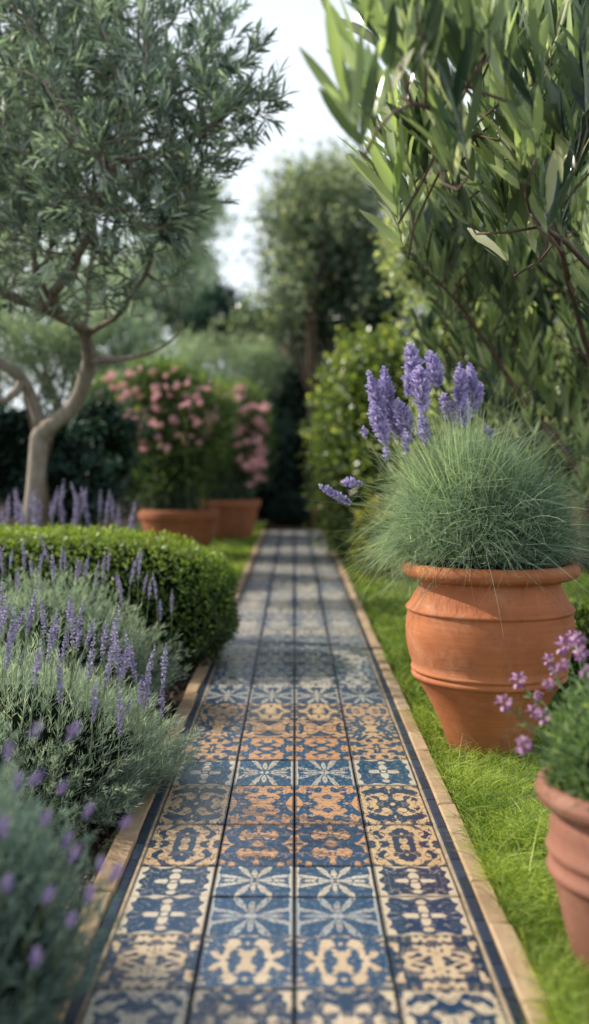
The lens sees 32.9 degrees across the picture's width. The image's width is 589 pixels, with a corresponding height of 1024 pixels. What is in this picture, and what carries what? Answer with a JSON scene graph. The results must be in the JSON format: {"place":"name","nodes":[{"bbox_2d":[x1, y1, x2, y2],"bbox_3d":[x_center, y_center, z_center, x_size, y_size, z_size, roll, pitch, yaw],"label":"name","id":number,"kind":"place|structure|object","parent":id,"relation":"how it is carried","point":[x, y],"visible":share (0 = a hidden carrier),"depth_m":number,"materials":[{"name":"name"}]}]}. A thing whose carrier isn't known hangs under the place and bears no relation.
{"place":"outdoors","nodes":[
{"label":"outdoors","id":0,"kind":"place"},
{"bbox_2d":[0,55,101,500],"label":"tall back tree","id":1,"kind":"object","parent":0,"point":[39,200],"visible":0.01,"depth_m":29.66,"materials":[{"name":"green plant"}]},
{"bbox_2d":[16,642,207,957],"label":"soil","id":2,"kind":"structure","parent":0,"point":[106,831],"depth_m":3.28,"materials":[{"name":"brown soil"}]},
{"bbox_2d":[0,0,565,413],"label":"sky","id":3,"kind":"structure","parent":0,"point":[301,23],"materials":[{"name":"white"}]},
{"bbox_2d":[0,472,570,957],"bbox_3d":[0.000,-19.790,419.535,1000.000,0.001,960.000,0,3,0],"label":"ground","id":4,"kind":"structure","parent":0,"point":[170,710],"depth_m":5.23,"materials":[{"name":"soil"}]},
{"bbox_2d":[0,299,106,541],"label":"tree","id":5,"kind":"object","parent":4,"relation":"on","point":[68,353],"visible":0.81,"depth_m":8.52,"materials":[{"name":"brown plant"}]},
{"bbox_2d":[0,479,135,545],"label":"lavender bush","id":6,"kind":"object","parent":4,"relation":"on","point":[75,520],"visible":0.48,"depth_m":6.47,"materials":[{"name":"purple plant"}]},
{"bbox_2d":[0,719,138,1023],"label":"lavender bush","id":7,"kind":"object","parent":4,"relation":"on","point":[33,975],"visible":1,"depth_m":1.93,"materials":[{"name":"green plant"}]},
{"bbox_2d":[0,376,158,540],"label":"dark shrub","id":8,"kind":"object","parent":4,"relation":"on","point":[93,452],"visible":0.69,"depth_m":9.30,"materials":[{"name":"green plant"}]},
{"bbox_2d":[0,201,173,410],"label":"soft green tree","id":9,"kind":"object","parent":4,"relation":"on","point":[120,346],"visible":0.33,"depth_m":21.80,"materials":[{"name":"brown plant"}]},
{"bbox_2d":[0,532,195,721],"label":"lavender bush","id":10,"kind":"object","parent":4,"relation":"on","point":[52,607],"visible":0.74,"depth_m":4.49,"materials":[{"name":"green plant"}]},
{"bbox_2d":[0,579,204,840],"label":"lavender bush","id":11,"kind":"object","parent":4,"relation":"on","point":[108,761],"visible":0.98,"depth_m":3.25,"materials":[{"name":"green plant"}]},
{"bbox_2d":[0,522,241,672],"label":"box hedge","id":12,"kind":"object","parent":4,"relation":"on","point":[205,606],"visible":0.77,"depth_m":5.46,"materials":[{"name":"green plant"}]},
{"bbox_2d":[0,0,299,541],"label":"olive tree","id":13,"kind":"object","parent":4,"relation":"on","point":[105,109],"visible":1,"depth_m":5.14,"materials":[{"name":"green plant"}]},
{"bbox_2d":[76,162,238,365],"bbox_3d":[-3.974,-5.149,28.214,5.230,9.889,3.798,-1,3,-23],"label":"hazy tree","id":14,"kind":"object","parent":4,"relation":"on","point":[148,289],"visible":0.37,"depth_m":27.96,"materials":[{"name":"green plant"}]},
{"bbox_2d":[70,363,301,523],"bbox_3d":[-1.734,-0.879,17.034,2.432,3.120,7.017,1,3,20],"label":"dark shrub","id":15,"kind":"object","parent":4,"relation":"on","point":[274,486],"visible":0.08,"depth_m":18.61,"materials":[{"name":"green plant"}]},
{"bbox_2d":[169,278,258,378],"bbox_3d":[-1.919,-2.927,24.838,2.492,5.785,1.967,0,3,0],"label":"dark conifer","id":16,"kind":"object","parent":4,"relation":"on","point":[218,300],"visible":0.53,"depth_m":24.41,"materials":[{"name":"green plant"}]},
{"bbox_2d":[133,312,300,403],"bbox_3d":[-1.531,-1.769,18.916,2.402,4.060,3.248,2,3,35],"label":"silver shrub","id":17,"kind":"object","parent":4,"relation":"on","point":[260,358],"visible":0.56,"depth_m":18.81,"materials":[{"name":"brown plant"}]},
{"bbox_2d":[246,352,322,518],"bbox_3d":[-0.146,-1.616,21.142,2.187,3.487,2.005,0,3,0],"label":"clipped hedge","id":18,"kind":"object","parent":4,"relation":"on","point":[293,397],"visible":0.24,"depth_m":20.40,"materials":[{"name":"green plant"}]},
{"bbox_2d":[266,492,315,524],"bbox_3d":[-0.079,-0.084,18.924,0.983,0.628,0.862,0,3,0],"label":"topiary ball","id":19,"kind":"object","parent":4,"relation":"on","point":[292,512],"visible":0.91,"depth_m":18.66,"materials":[{"name":"green plant"}]},
{"bbox_2d":[38,529,554,1023],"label":"path edging","id":20,"kind":"object","parent":4,"relation":"on","point":[124,845],"visible":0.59,"depth_m":2.99,"materials":[{"name":"stone"}]},
{"bbox_2d":[307,509,316,523],"bbox_3d":[0.291,0.079,18.927,0.283,0.270,0.283,0,3,0],"label":"terracotta pot","id":21,"kind":"object","parent":4,"relation":"on","point":[314,511],"visible":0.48,"depth_m":18.83,"materials":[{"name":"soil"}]},
{"bbox_2d":[231,134,400,506],"bbox_3d":[0.542,-3.361,18.461,2.806,7.286,3.008,2,4,35],"label":"sunlit tree","id":22,"kind":"object","parent":4,"relation":"on","point":[296,177],"visible":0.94,"depth_m":18.25,"materials":[{"name":"green plant"}]},
{"bbox_2d":[293,313,447,561],"bbox_3d":[1.020,-0.792,11.976,2.077,3.161,2.101,0,3,0],"label":"shrub","id":23,"kind":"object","parent":4,"relation":"on","point":[355,364],"depth_m":11.52,"materials":[{"name":"green plant"}]},
{"bbox_2d":[367,96,588,549],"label":"bushy shrub","id":24,"kind":"object","parent":4,"relation":"on","point":[409,277],"visible":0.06,"depth_m":8.96,"materials":[{"name":"green plant"}]},
{"bbox_2d":[452,52,588,574],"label":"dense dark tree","id":25,"kind":"object","parent":4,"relation":"on","point":[553,308],"visible":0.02,"depth_m":10.31,"materials":[{"name":"green plant"}]},
{"bbox_2d":[63,530,527,1023],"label":"path","id":26,"kind":"structure","parent":0,"point":[292,860],"depth_m":2.83,"materials":[{"name":"tile"}]},
{"bbox_2d":[87,511,588,1023],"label":"lawn","id":27,"kind":"structure","parent":0,"point":[139,526],"depth_m":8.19,"materials":[{"name":"green plant"}]},
{"bbox_2d":[138,507,218,558],"bbox_3d":[-1.385,0.264,11.928,0.959,0.600,0.960,0,3,0],"label":"wide terracotta pot","id":28,"kind":"object","parent":27,"relation":"on","point":[197,526],"visible":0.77,"depth_m":11.55,"materials":[{"name":"ceramic"}]},
{"bbox_2d":[63,342,248,514],"bbox_3d":[-1.738,-0.903,12.010,2.389,2.292,1.972,0,3,0],"label":"flowering shrub","id":29,"kind":"object","parent":28,"relation":"in","point":[194,423],"visible":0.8,"depth_m":11.77,"materials":[{"name":"green plant"}]},
{"bbox_2d":[200,498,260,540],"bbox_3d":[-0.960,0.109,15.024,0.909,0.600,0.909,0,3,0],"label":"wide terracotta pot","id":30,"kind":"object","parent":27,"relation":"on","point":[235,518],"visible":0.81,"depth_m":14.69,"materials":[{"name":"ceramic"}]},
{"bbox_2d":[175,366,282,507],"bbox_3d":[-1.205,-1.040,15.444,2.135,2.515,2.117,0,3,0],"label":"flowering shrub","id":31,"kind":"object","parent":30,"relation":"in","point":[246,463],"visible":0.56,"depth_m":14.90,"materials":[{"name":"green plant"}]},
{"bbox_2d":[199,521,266,581],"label":"grass","id":32,"kind":"structure","parent":27,"relation":"on","point":[225,547],"depth_m":13.15,"materials":[{"name":"green plant"}]},
{"bbox_2d":[302,421,338,507],"bbox_3d":[1.113,-0.844,17.659,1.871,2.347,5.581,0,3,-10],"label":"dark shrub","id":33,"kind":"object","parent":27,"relation":"on","point":[318,461],"visible":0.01,"depth_m":19.18,"materials":[{"name":"green plant"}]},
{"bbox_2d":[221,136,424,421],"bbox_3d":[0.538,-3.856,20.584,4.390,8.071,6.121,0,3,0],"label":"broad tree","id":34,"kind":"object","parent":27,"relation":"on","point":[335,301],"visible":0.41,"depth_m":19.09,"materials":[{"name":"green plant"}]},
{"bbox_2d":[343,492,401,580],"bbox_3d":[0.828,0.258,9.921,0.692,0.920,0.751,1,3,25],"label":"yellow shrub","id":35,"kind":"object","parent":27,"relation":"on","point":[363,519],"visible":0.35,"depth_m":9.81,"materials":[{"name":"green plant"}]},
{"bbox_2d":[299,0,588,517],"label":"broad leaved shrub","id":36,"kind":"object","parent":27,"relation":"on","point":[530,184],"visible":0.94,"depth_m":2.97,"materials":[{"name":"green plant"}]},
{"bbox_2d":[401,558,580,761],"bbox_3d":[0.775,0.577,3.984,0.697,0.767,0.697,0,3,0],"label":"terracotta jar","id":37,"kind":"object","parent":27,"relation":"on","point":[465,663],"visible":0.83,"depth_m":3.72,"materials":[{"name":"ceramic"}]},
{"bbox_2d":[315,341,588,646],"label":"potted lavender","id":38,"kind":"object","parent":37,"relation":"in","point":[476,504],"visible":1,"depth_m":3.83,"materials":[{"name":"green plant"}]},
{"bbox_2d":[535,763,588,975],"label":"terracotta pot","id":39,"kind":"object","parent":27,"relation":"on","point":[567,860],"visible":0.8,"depth_m":2.18,"materials":[{"name":"ceramic"}]},
{"bbox_2d":[476,630,588,831],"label":"potted thrift","id":40,"kind":"object","parent":39,"relation":"in","point":[573,754],"visible":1,"depth_m":2.28,"materials":[{"name":"green plant"}]},
{"bbox_2d":[545,595,588,721],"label":"green herb","id":41,"kind":"object","parent":27,"relation":"on","point":[581,616],"visible":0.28,"depth_m":4.28,"materials":[{"name":"green plant"}]}
]}

